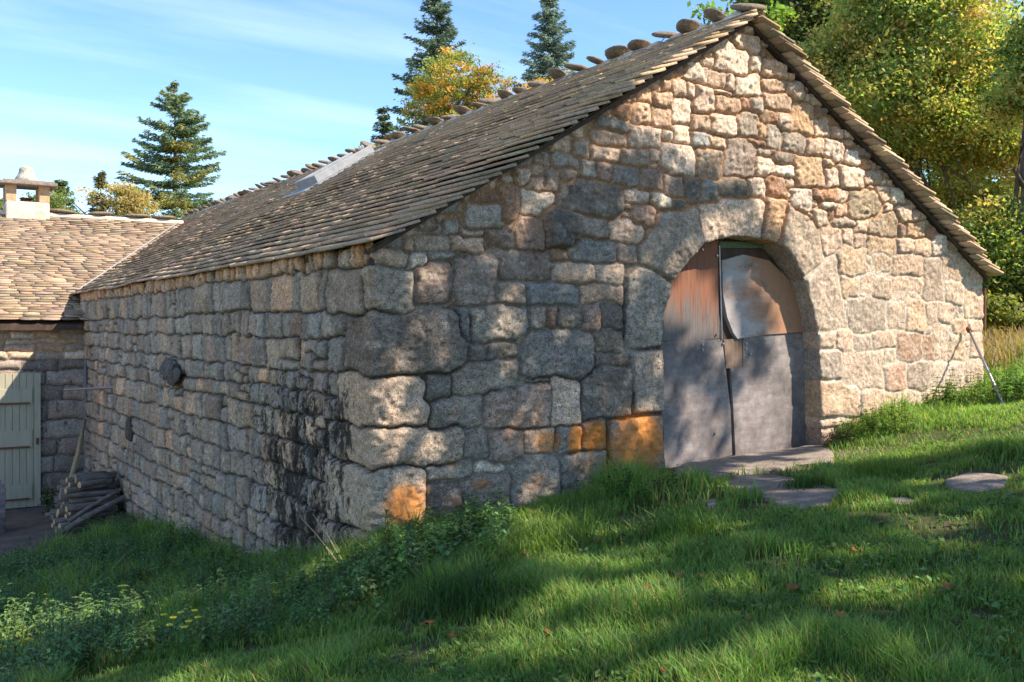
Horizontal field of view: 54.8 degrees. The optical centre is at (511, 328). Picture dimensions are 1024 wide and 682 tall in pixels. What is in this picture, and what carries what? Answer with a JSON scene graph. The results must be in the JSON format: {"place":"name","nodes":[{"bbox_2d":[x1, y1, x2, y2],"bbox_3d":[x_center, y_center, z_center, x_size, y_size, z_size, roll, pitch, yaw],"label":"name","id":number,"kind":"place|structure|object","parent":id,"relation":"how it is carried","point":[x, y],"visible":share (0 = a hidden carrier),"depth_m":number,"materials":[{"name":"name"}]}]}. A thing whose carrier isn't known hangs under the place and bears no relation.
{"place":"outdoors","nodes":[
{"label":"outdoors","id":0,"kind":"place"},
{"bbox_2d":[0,480,5,533],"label":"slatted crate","id":1,"kind":"object","parent":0,"point":[2,509],"visible":1,"depth_m":15.58,"materials":[{"name":"grey wood"}]},
{"bbox_2d":[0,337,1023,681],"bbox_3d":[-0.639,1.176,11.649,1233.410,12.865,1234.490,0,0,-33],"label":"ground","id":2,"kind":"structure","parent":0,"point":[22,524],"depth_m":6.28,"materials":[{"name":"green plant"}]},
{"bbox_2d":[0,189,81,214],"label":"green shrub","id":3,"kind":"object","parent":2,"relation":"on","point":[55,204],"visible":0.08,"depth_m":31.73,"materials":[{"name":"green plant"}]},
{"bbox_2d":[38,483,57,513],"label":"fern plant","id":4,"kind":"object","parent":2,"relation":"on","point":[45,501],"visible":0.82,"depth_m":17.33,"materials":[{"name":"green plant"}]},
{"bbox_2d":[52,179,82,214],"bbox_3d":[-15.615,-1.324,33.870,3.249,7.638,3.431,0,0,-33],"label":"fir tree","id":5,"kind":"object","parent":2,"relation":"on","point":[61,187],"depth_m":33.95,"materials":[{"name":"green plant"}]},
{"bbox_2d":[55,524,104,533],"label":"firewood log","id":6,"kind":"object","parent":2,"relation":"on","point":[75,529],"visible":0.35,"depth_m":14.92,"materials":[{"name":"brown wood"}]},
{"bbox_2d":[58,518,108,528],"bbox_3d":[-6.505,2.978,15.147,0.099,0.101,0.858,0,0,43],"label":"firewood log","id":7,"kind":"object","parent":6,"relation":"on","point":[62,525],"visible":0.46,"depth_m":15.06,"materials":[{"name":"brown wood"}]},
{"bbox_2d":[67,488,121,522],"bbox_3d":[-6.359,2.698,15.057,0.783,0.477,0.092,0,0,-33],"label":"firewood log","id":8,"kind":"object","parent":7,"relation":"on","point":[91,506],"visible":1,"depth_m":15.03,"materials":[{"name":"brown wood"}]},
{"bbox_2d":[90,512,117,518],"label":"firewood log","id":9,"kind":"object","parent":7,"relation":"on","point":[103,515],"visible":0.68,"depth_m":15.25,"materials":[{"name":"brown wood"}]},
{"bbox_2d":[0,166,183,508],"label":"stone house","id":10,"kind":"structure","parent":2,"relation":"on","point":[52,261],"depth_m":18.52,"materials":[{"name":"stone"}]},
{"bbox_2d":[0,373,40,508],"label":"door","id":11,"kind":"structure","parent":10,"relation":"in","point":[20,394],"depth_m":17.96,"materials":[{"name":"green paint"}]},
{"bbox_2d":[65,495,125,531],"bbox_3d":[-6.306,2.799,14.955,0.870,0.496,0.107,0,0,-29],"label":"firewood log","id":12,"kind":"object","parent":2,"relation":"on","point":[84,518],"visible":0.92,"depth_m":14.92,"materials":[{"name":"brown wood"}]},
{"bbox_2d":[85,170,113,214],"bbox_3d":[-15.037,-1.748,36.052,3.110,8.012,3.524,0,0,-33],"label":"fir tree","id":13,"kind":"object","parent":2,"relation":"on","point":[99,179],"visible":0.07,"depth_m":35.87,"materials":[{"name":"green plant"}]},
{"bbox_2d":[73,178,162,218],"bbox_3d":[-11.927,-1.134,30.261,2.917,6.946,1.857,0,0,26],"label":"golden shrub","id":14,"kind":"object","parent":2,"relation":"on","point":[132,199],"visible":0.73,"depth_m":29.86,"materials":[{"name":"yellow plant"}]},
{"bbox_2d":[166,623,173,641],"bbox_3d":[-2.114,1.946,6.100,0.042,0.232,0.044,0,0,-33],"label":"buttercup","id":15,"kind":"object","parent":2,"relation":"on","point":[170,624],"visible":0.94,"depth_m":6.10,"materials":[{"name":"yellow plant"}]},
{"bbox_2d":[113,80,227,219],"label":"fir tree","id":16,"kind":"object","parent":2,"relation":"on","point":[184,127],"visible":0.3,"depth_m":43.55,"materials":[{"name":"green plant"}]},
{"bbox_2d":[181,625,187,660],"bbox_3d":[-1.958,1.898,5.900,0.042,0.232,0.044,0,0,-33],"label":"buttercup","id":17,"kind":"object","parent":2,"relation":"on","point":[184,626],"visible":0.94,"depth_m":5.90,"materials":[{"name":"yellow plant"}]},
{"bbox_2d":[194,616,201,639],"bbox_3d":[-1.940,1.898,6.100,0.042,0.232,0.044,0,0,-33],"label":"buttercup","id":18,"kind":"object","parent":2,"relation":"on","point":[198,623],"visible":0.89,"depth_m":6.10,"materials":[{"name":"yellow plant"}]},
{"bbox_2d":[202,536,246,586],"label":"nettle plant","id":19,"kind":"object","parent":2,"relation":"on","point":[230,555],"visible":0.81,"depth_m":8.31,"materials":[{"name":"green plant"}]},
{"bbox_2d":[0,488,519,681],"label":"nettles","id":20,"kind":"object","parent":2,"relation":"on","point":[55,617],"visible":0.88,"depth_m":7.11,"materials":[{"name":"green plant"}]},
{"bbox_2d":[300,517,337,562],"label":"dry stalk","id":21,"kind":"object","parent":2,"relation":"on","point":[321,541],"visible":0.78,"depth_m":7.51,"materials":[{"name":"beige plant"}]},
{"bbox_2d":[313,515,340,557],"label":"dry stalk","id":22,"kind":"object","parent":2,"relation":"on","point":[328,536],"visible":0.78,"depth_m":7.54,"materials":[{"name":"beige plant"}]},
{"bbox_2d":[370,107,393,144],"bbox_3d":[-5.341,-4.113,39.898,3.479,9.732,3.777,0,0,7],"label":"fir tree","id":23,"kind":"object","parent":2,"relation":"on","point":[384,125],"visible":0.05,"depth_m":39.91,"materials":[{"name":"green plant"}]},
{"bbox_2d":[375,509,400,560],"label":"nettle plant","id":24,"kind":"object","parent":2,"relation":"on","point":[387,524],"visible":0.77,"depth_m":7.06,"materials":[{"name":"green plant"}]},
{"bbox_2d":[420,620,433,625],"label":"fallen leaf","id":25,"kind":"object","parent":2,"relation":"on","point":[428,622],"visible":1,"depth_m":5.55,"materials":[{"name":"brown plant"}]},
{"bbox_2d":[386,0,468,133],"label":"fir tree","id":26,"kind":"object","parent":2,"relation":"on","point":[438,10],"visible":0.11,"depth_m":41.67,"materials":[{"name":"green plant"}]},
{"bbox_2d":[354,42,522,148],"bbox_3d":[-2.673,-4.539,33.752,6.331,10.440,3.221,0,0,-14],"label":"yellow tree","id":27,"kind":"object","parent":2,"relation":"on","point":[476,83],"visible":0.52,"depth_m":33.54,"materials":[{"name":"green plant"}]},
{"bbox_2d":[363,541,536,635],"bbox_3d":[-0.331,1.549,5.876,1.134,0.438,0.991,0,0,16],"label":"grass tuft","id":28,"kind":"object","parent":2,"relation":"on","point":[463,596],"visible":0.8,"depth_m":5.80,"materials":[{"name":"green plant"}]},
{"bbox_2d":[438,495,498,552],"bbox_3d":[-0.324,1.465,7.053,0.539,0.490,0.427,0,0,-33],"label":"nettle plant","id":29,"kind":"object","parent":2,"relation":"on","point":[472,513],"visible":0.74,"depth_m":7.06,"materials":[{"name":"green plant"}]},
{"bbox_2d":[63,3,1003,556],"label":"stone barn","id":30,"kind":"structure","parent":2,"relation":"on","point":[741,231],"depth_m":9.86,"materials":[{"name":"stone"}]},
{"bbox_2d":[69,419,85,476],"bbox_3d":[-7.837,2.299,17.801,0.157,1.242,1.198,0,0,-7],"label":"wooden pole","id":31,"kind":"object","parent":30,"relation":"attached to","point":[75,460],"visible":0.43,"depth_m":17.84,"materials":[{"name":"brown wood"}]},
{"bbox_2d":[661,239,807,467],"bbox_3d":[2.290,0.217,10.228,2.447,2.384,0.088,0,0,-33],"label":"door","id":32,"kind":"structure","parent":30,"relation":"in","point":[733,348],"depth_m":10.18,"materials":[{"name":"grey metal"}]},
{"bbox_2d":[519,70,569,88],"bbox_3d":[1.268,-3.736,29.998,2.231,8.274,1.814,0,0,4],"label":"yellow tree","id":33,"kind":"object","parent":2,"relation":"on","point":[539,79],"visible":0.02,"depth_m":29.71,"materials":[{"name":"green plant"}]},
{"bbox_2d":[513,0,576,87],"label":"fir tree","id":34,"kind":"object","parent":2,"relation":"on","point":[547,19],"visible":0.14,"depth_m":39.65,"materials":[{"name":"green plant"}]},
{"bbox_2d":[435,497,664,573],"bbox_3d":[0.389,1.459,7.067,1.431,0.401,1.480,0,0,41],"label":"grass tuft","id":35,"kind":"object","parent":2,"relation":"on","point":[559,535],"visible":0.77,"depth_m":6.98,"materials":[{"name":"green plant"}]},
{"bbox_2d":[118,403,1023,681],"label":"clover","id":36,"kind":"object","parent":2,"relation":"on","point":[762,607],"visible":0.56,"depth_m":5.23,"materials":[{"name":"green plant"}]},
{"bbox_2d":[574,464,684,511],"bbox_3d":[0.955,1.341,8.344,0.857,0.399,0.944,0,0,32],"label":"weed clump","id":37,"kind":"object","parent":2,"relation":"on","point":[631,485],"visible":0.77,"depth_m":8.13,"materials":[{"name":"green plant"}]},
{"bbox_2d":[611,498,752,549],"bbox_3d":[1.185,1.368,6.807,1.057,0.320,0.917,0,0,-33],"label":"grass tuft","id":38,"kind":"object","parent":2,"relation":"on","point":[691,527],"visible":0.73,"depth_m":6.77,"materials":[{"name":"green plant"}]},
{"bbox_2d":[706,499,716,510],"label":"stone slab","id":39,"kind":"structure","parent":2,"relation":"on","point":[709,503],"depth_m":7.73,"materials":[{"name":"stone"}]},
{"bbox_2d":[687,0,799,31],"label":"maple tree","id":40,"kind":"object","parent":2,"relation":"on","point":[784,12],"visible":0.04,"depth_m":16.86,"materials":[{"name":"green plant"}]},
{"bbox_2d":[672,444,833,477],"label":"stone slab","id":41,"kind":"structure","parent":2,"relation":"on","point":[782,459],"depth_m":9.61,"materials":[{"name":"stone"}]},
{"bbox_2d":[722,474,844,509],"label":"stone slab","id":42,"kind":"structure","parent":2,"relation":"on","point":[817,495],"depth_m":7.85,"materials":[{"name":"stone"}]},
{"bbox_2d":[787,583,799,589],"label":"fallen leaf","id":43,"kind":"object","parent":2,"relation":"on","point":[792,586],"visible":0.94,"depth_m":5.34,"materials":[{"name":"brown plant"}]},
{"bbox_2d":[774,470,825,490],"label":"grass tuft","id":44,"kind":"object","parent":2,"relation":"on","point":[804,482],"visible":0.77,"depth_m":8.03,"materials":[{"name":"green plant"}]},
{"bbox_2d":[824,421,854,446],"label":"weed clump","id":45,"kind":"object","parent":2,"relation":"on","point":[834,436],"visible":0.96,"depth_m":10.45,"materials":[{"name":"green plant"}]},
{"bbox_2d":[834,609,845,617],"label":"fallen leaf","id":46,"kind":"object","parent":2,"relation":"on","point":[840,613],"visible":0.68,"depth_m":4.84,"materials":[{"name":"brown plant"}]},
{"bbox_2d":[720,0,969,123],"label":"oak tree","id":47,"kind":"object","parent":2,"relation":"on","point":[792,29],"visible":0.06,"depth_m":32.44,"materials":[{"name":"green plant"}]},
{"bbox_2d":[844,399,917,444],"bbox_3d":[3.869,1.017,10.536,0.953,0.484,0.756,0,0,-33],"label":"weed clump","id":48,"kind":"object","parent":2,"relation":"on","point":[877,424],"visible":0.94,"depth_m":10.59,"materials":[{"name":"green plant"}]},
{"bbox_2d":[827,450,948,483],"bbox_3d":[3.126,1.178,8.309,1.050,0.262,0.973,0,0,-33],"label":"grass tuft","id":49,"kind":"object","parent":2,"relation":"on","point":[889,466],"visible":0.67,"depth_m":8.22,"materials":[{"name":"green plant"}]},
{"bbox_2d":[889,497,913,505],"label":"stone slab","id":50,"kind":"structure","parent":2,"relation":"on","point":[904,498],"depth_m":7.15,"materials":[{"name":"stone"}]},
{"bbox_2d":[794,0,1023,221],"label":"maple tree","id":51,"kind":"object","parent":2,"relation":"on","point":[868,54],"visible":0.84,"depth_m":22.93,"materials":[{"name":"green plant"}]},
{"bbox_2d":[924,653,950,671],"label":"stone slab","id":52,"kind":"structure","parent":2,"relation":"on","point":[938,657],"depth_m":4.29,"materials":[{"name":"stone"}]},
{"bbox_2d":[938,582,954,589],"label":"fallen leaf","id":53,"kind":"object","parent":2,"relation":"on","point":[946,585],"visible":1,"depth_m":5.09,"materials":[{"name":"brown plant"}]},
{"bbox_2d":[920,369,989,408],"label":"weed clump","id":54,"kind":"object","parent":2,"relation":"on","point":[947,392],"visible":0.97,"depth_m":11.13,"materials":[{"name":"green plant"}]},
{"bbox_2d":[922,83,1020,247],"bbox_3d":[19.431,-5.058,40.453,13.437,11.975,9.809,0,0,16],"label":"oak tree","id":55,"kind":"object","parent":2,"relation":"on","point":[988,186],"visible":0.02,"depth_m":38.86,"materials":[{"name":"green plant"}]},
{"bbox_2d":[945,472,1007,492],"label":"stone slab","id":56,"kind":"structure","parent":2,"relation":"on","point":[972,481],"depth_m":7.50,"materials":[{"name":"stone"}]},
{"bbox_2d":[966,326,1004,404],"bbox_3d":[5.447,0.432,11.355,0.060,0.908,1.237,0,0,7],"label":"prop pole","id":57,"kind":"object","parent":2,"relation":"on","point":[968,329],"visible":0.83,"depth_m":11.38,"materials":[{"name":"metal"}]},
{"bbox_2d":[952,1,1023,314],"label":"maple tree","id":58,"kind":"object","parent":2,"relation":"on","point":[1004,252],"visible":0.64,"depth_m":19.71,"materials":[{"name":"green plant"}]},
{"bbox_2d":[956,361,1023,403],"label":"weed clump","id":59,"kind":"object","parent":2,"relation":"on","point":[1005,387],"visible":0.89,"depth_m":11.04,"materials":[{"name":"green plant"}]},
{"bbox_2d":[982,316,1023,371],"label":"dry grass","id":60,"kind":"structure","parent":2,"relation":"on","point":[1004,338],"depth_m":14.63,"materials":[{"name":"yellow plant"}]},
{"bbox_2d":[982,281,1023,336],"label":"hedge shrub","id":61,"kind":"object","parent":2,"relation":"on","point":[994,305],"visible":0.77,"depth_m":17.23,"materials":[{"name":"green plant"}]},
{"bbox_2d":[0,0,1023,218],"label":"sky","id":62,"kind":"structure","parent":0,"point":[281,86],"materials":[{"name":"blue"}]},
{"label":"firewood log","id":63,"kind":"object","parent":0,"visible":0},
{"bbox_2d":[60,484,115,492],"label":"firewood log","id":64,"kind":"object","parent":63,"relation":"on","point":[111,487],"visible":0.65,"depth_m":15.47,"materials":[{"name":"brown wood"}]},
{"bbox_2d":[68,482,77,486],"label":"firewood log","id":65,"kind":"object","parent":64,"relation":"on","point":[72,484],"visible":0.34,"depth_m":15.27,"materials":[{"name":"brown wood"}]},
{"bbox_2d":[66,471,112,481],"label":"firewood log","id":66,"kind":"object","parent":65,"relation":"on","point":[70,479],"visible":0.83,"depth_m":15.27,"materials":[{"name":"brown wood"}]},
{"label":"firewood log","id":67,"kind":"object","parent":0,"visible":0},
{"bbox_2d":[74,471,106,476],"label":"firewood log","id":68,"kind":"object","parent":67,"relation":"on","point":[91,472],"visible":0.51,"depth_m":15.67,"materials":[{"name":"brown wood"}]},
{"bbox_2d":[73,471,116,476],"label":"firewood log","id":69,"kind":"object","parent":67,"relation":"on","point":[115,472],"visible":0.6,"depth_m":15.56,"materials":[{"name":"brown wood"}]},
{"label":"firewood log","id":70,"kind":"object","parent":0,"visible":0},
{"bbox_2d":[74,515,119,520],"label":"firewood log","id":71,"kind":"object","parent":70,"relation":"on","point":[116,517],"visible":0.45,"depth_m":15.33,"materials":[{"name":"brown wood"}]},
{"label":"firewood log","id":72,"kind":"object","parent":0,"visible":0},
{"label":"firewood log","id":73,"kind":"object","parent":72,"relation":"on","visible":0},
{"bbox_2d":[53,512,118,524],"bbox_3d":[-6.599,2.942,15.326,0.955,0.104,0.104,0,0,-37],"label":"firewood log","id":74,"kind":"object","parent":73,"relation":"on","point":[59,520],"visible":0.35,"depth_m":15.06,"materials":[{"name":"brown wood"}]},
{"bbox_2d":[64,506,118,519],"bbox_3d":[-6.561,2.885,15.442,0.112,0.118,0.844,0,0,41],"label":"firewood log","id":75,"kind":"object","parent":74,"relation":"on","point":[67,516],"visible":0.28,"depth_m":15.13,"materials":[{"name":"brown wood"}]},
{"bbox_2d":[50,509,56,514],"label":"firewood log","id":76,"kind":"object","parent":75,"relation":"on","point":[52,511],"visible":0.15,"depth_m":15.37,"materials":[{"name":"brown wood"}]},
{"bbox_2d":[57,508,67,514],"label":"firewood log","id":77,"kind":"object","parent":76,"relation":"on","point":[61,511],"visible":0.17,"depth_m":15.19,"materials":[{"name":"brown wood"}]},
{"bbox_2d":[62,503,79,507],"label":"firewood log","id":78,"kind":"object","parent":77,"relation":"on","point":[66,504],"visible":0.29,"depth_m":15.28,"materials":[{"name":"brown wood"}]},
{"bbox_2d":[87,505,117,511],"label":"firewood log","id":79,"kind":"object","parent":75,"relation":"on","point":[114,507],"visible":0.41,"depth_m":15.30,"materials":[{"name":"brown wood"}]},
{"bbox_2d":[65,500,122,512],"bbox_3d":[-6.452,2.735,15.249,0.839,0.122,0.109,0,0,-43],"label":"firewood log","id":80,"kind":"object","parent":79,"relation":"on","point":[75,507],"visible":0.57,"depth_m":15.07,"materials":[{"name":"brown wood"}]},
{"bbox_2d":[71,496,117,503],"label":"firewood log","id":81,"kind":"object","parent":80,"relation":"on","point":[84,499],"visible":0.75,"depth_m":15.28,"materials":[{"name":"brown wood"}]},
{"bbox_2d":[59,489,119,498],"bbox_3d":[-6.532,2.564,15.290,0.864,0.095,0.093,0,0,-33],"label":"firewood log","id":82,"kind":"object","parent":81,"relation":"on","point":[84,494],"visible":0.86,"depth_m":15.22,"materials":[{"name":"brown wood"}]},
{"bbox_2d":[64,482,115,493],"bbox_3d":[-6.552,2.477,15.360,0.094,0.099,0.790,0,0,42],"label":"firewood log","id":83,"kind":"object","parent":82,"relation":"on","point":[71,490],"visible":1,"depth_m":15.27,"materials":[{"name":"brown wood"}]},
{"bbox_2d":[62,479,111,485],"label":"firewood log","id":84,"kind":"object","parent":83,"relation":"on","point":[65,483],"visible":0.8,"depth_m":15.28,"materials":[{"name":"brown wood"}]},
{"bbox_2d":[74,473,115,482],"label":"firewood log","id":85,"kind":"object","parent":84,"relation":"on","point":[92,477],"visible":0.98,"depth_m":15.42,"materials":[{"name":"brown wood"}]},
{"bbox_2d":[78,478,112,487],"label":"firewood log","id":86,"kind":"object","parent":83,"relation":"on","point":[89,483],"visible":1,"depth_m":15.31,"materials":[{"name":"grey wood"}]},
{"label":"firewood log","id":87,"kind":"object","parent":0,"visible":0},
{"bbox_2d":[68,510,80,514],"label":"firewood log","id":88,"kind":"object","parent":87,"relation":"on","point":[72,513],"visible":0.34,"depth_m":15.09,"materials":[{"name":"grey wood"}]},
{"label":"firewood log","id":89,"kind":"object","parent":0,"visible":0},
{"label":"firewood log","id":90,"kind":"object","parent":89,"relation":"on","visible":0},
{"bbox_2d":[54,497,68,503],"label":"firewood log","id":91,"kind":"object","parent":90,"relation":"on","point":[57,500],"visible":0.18,"depth_m":15.70,"materials":[{"name":"grey wood"}]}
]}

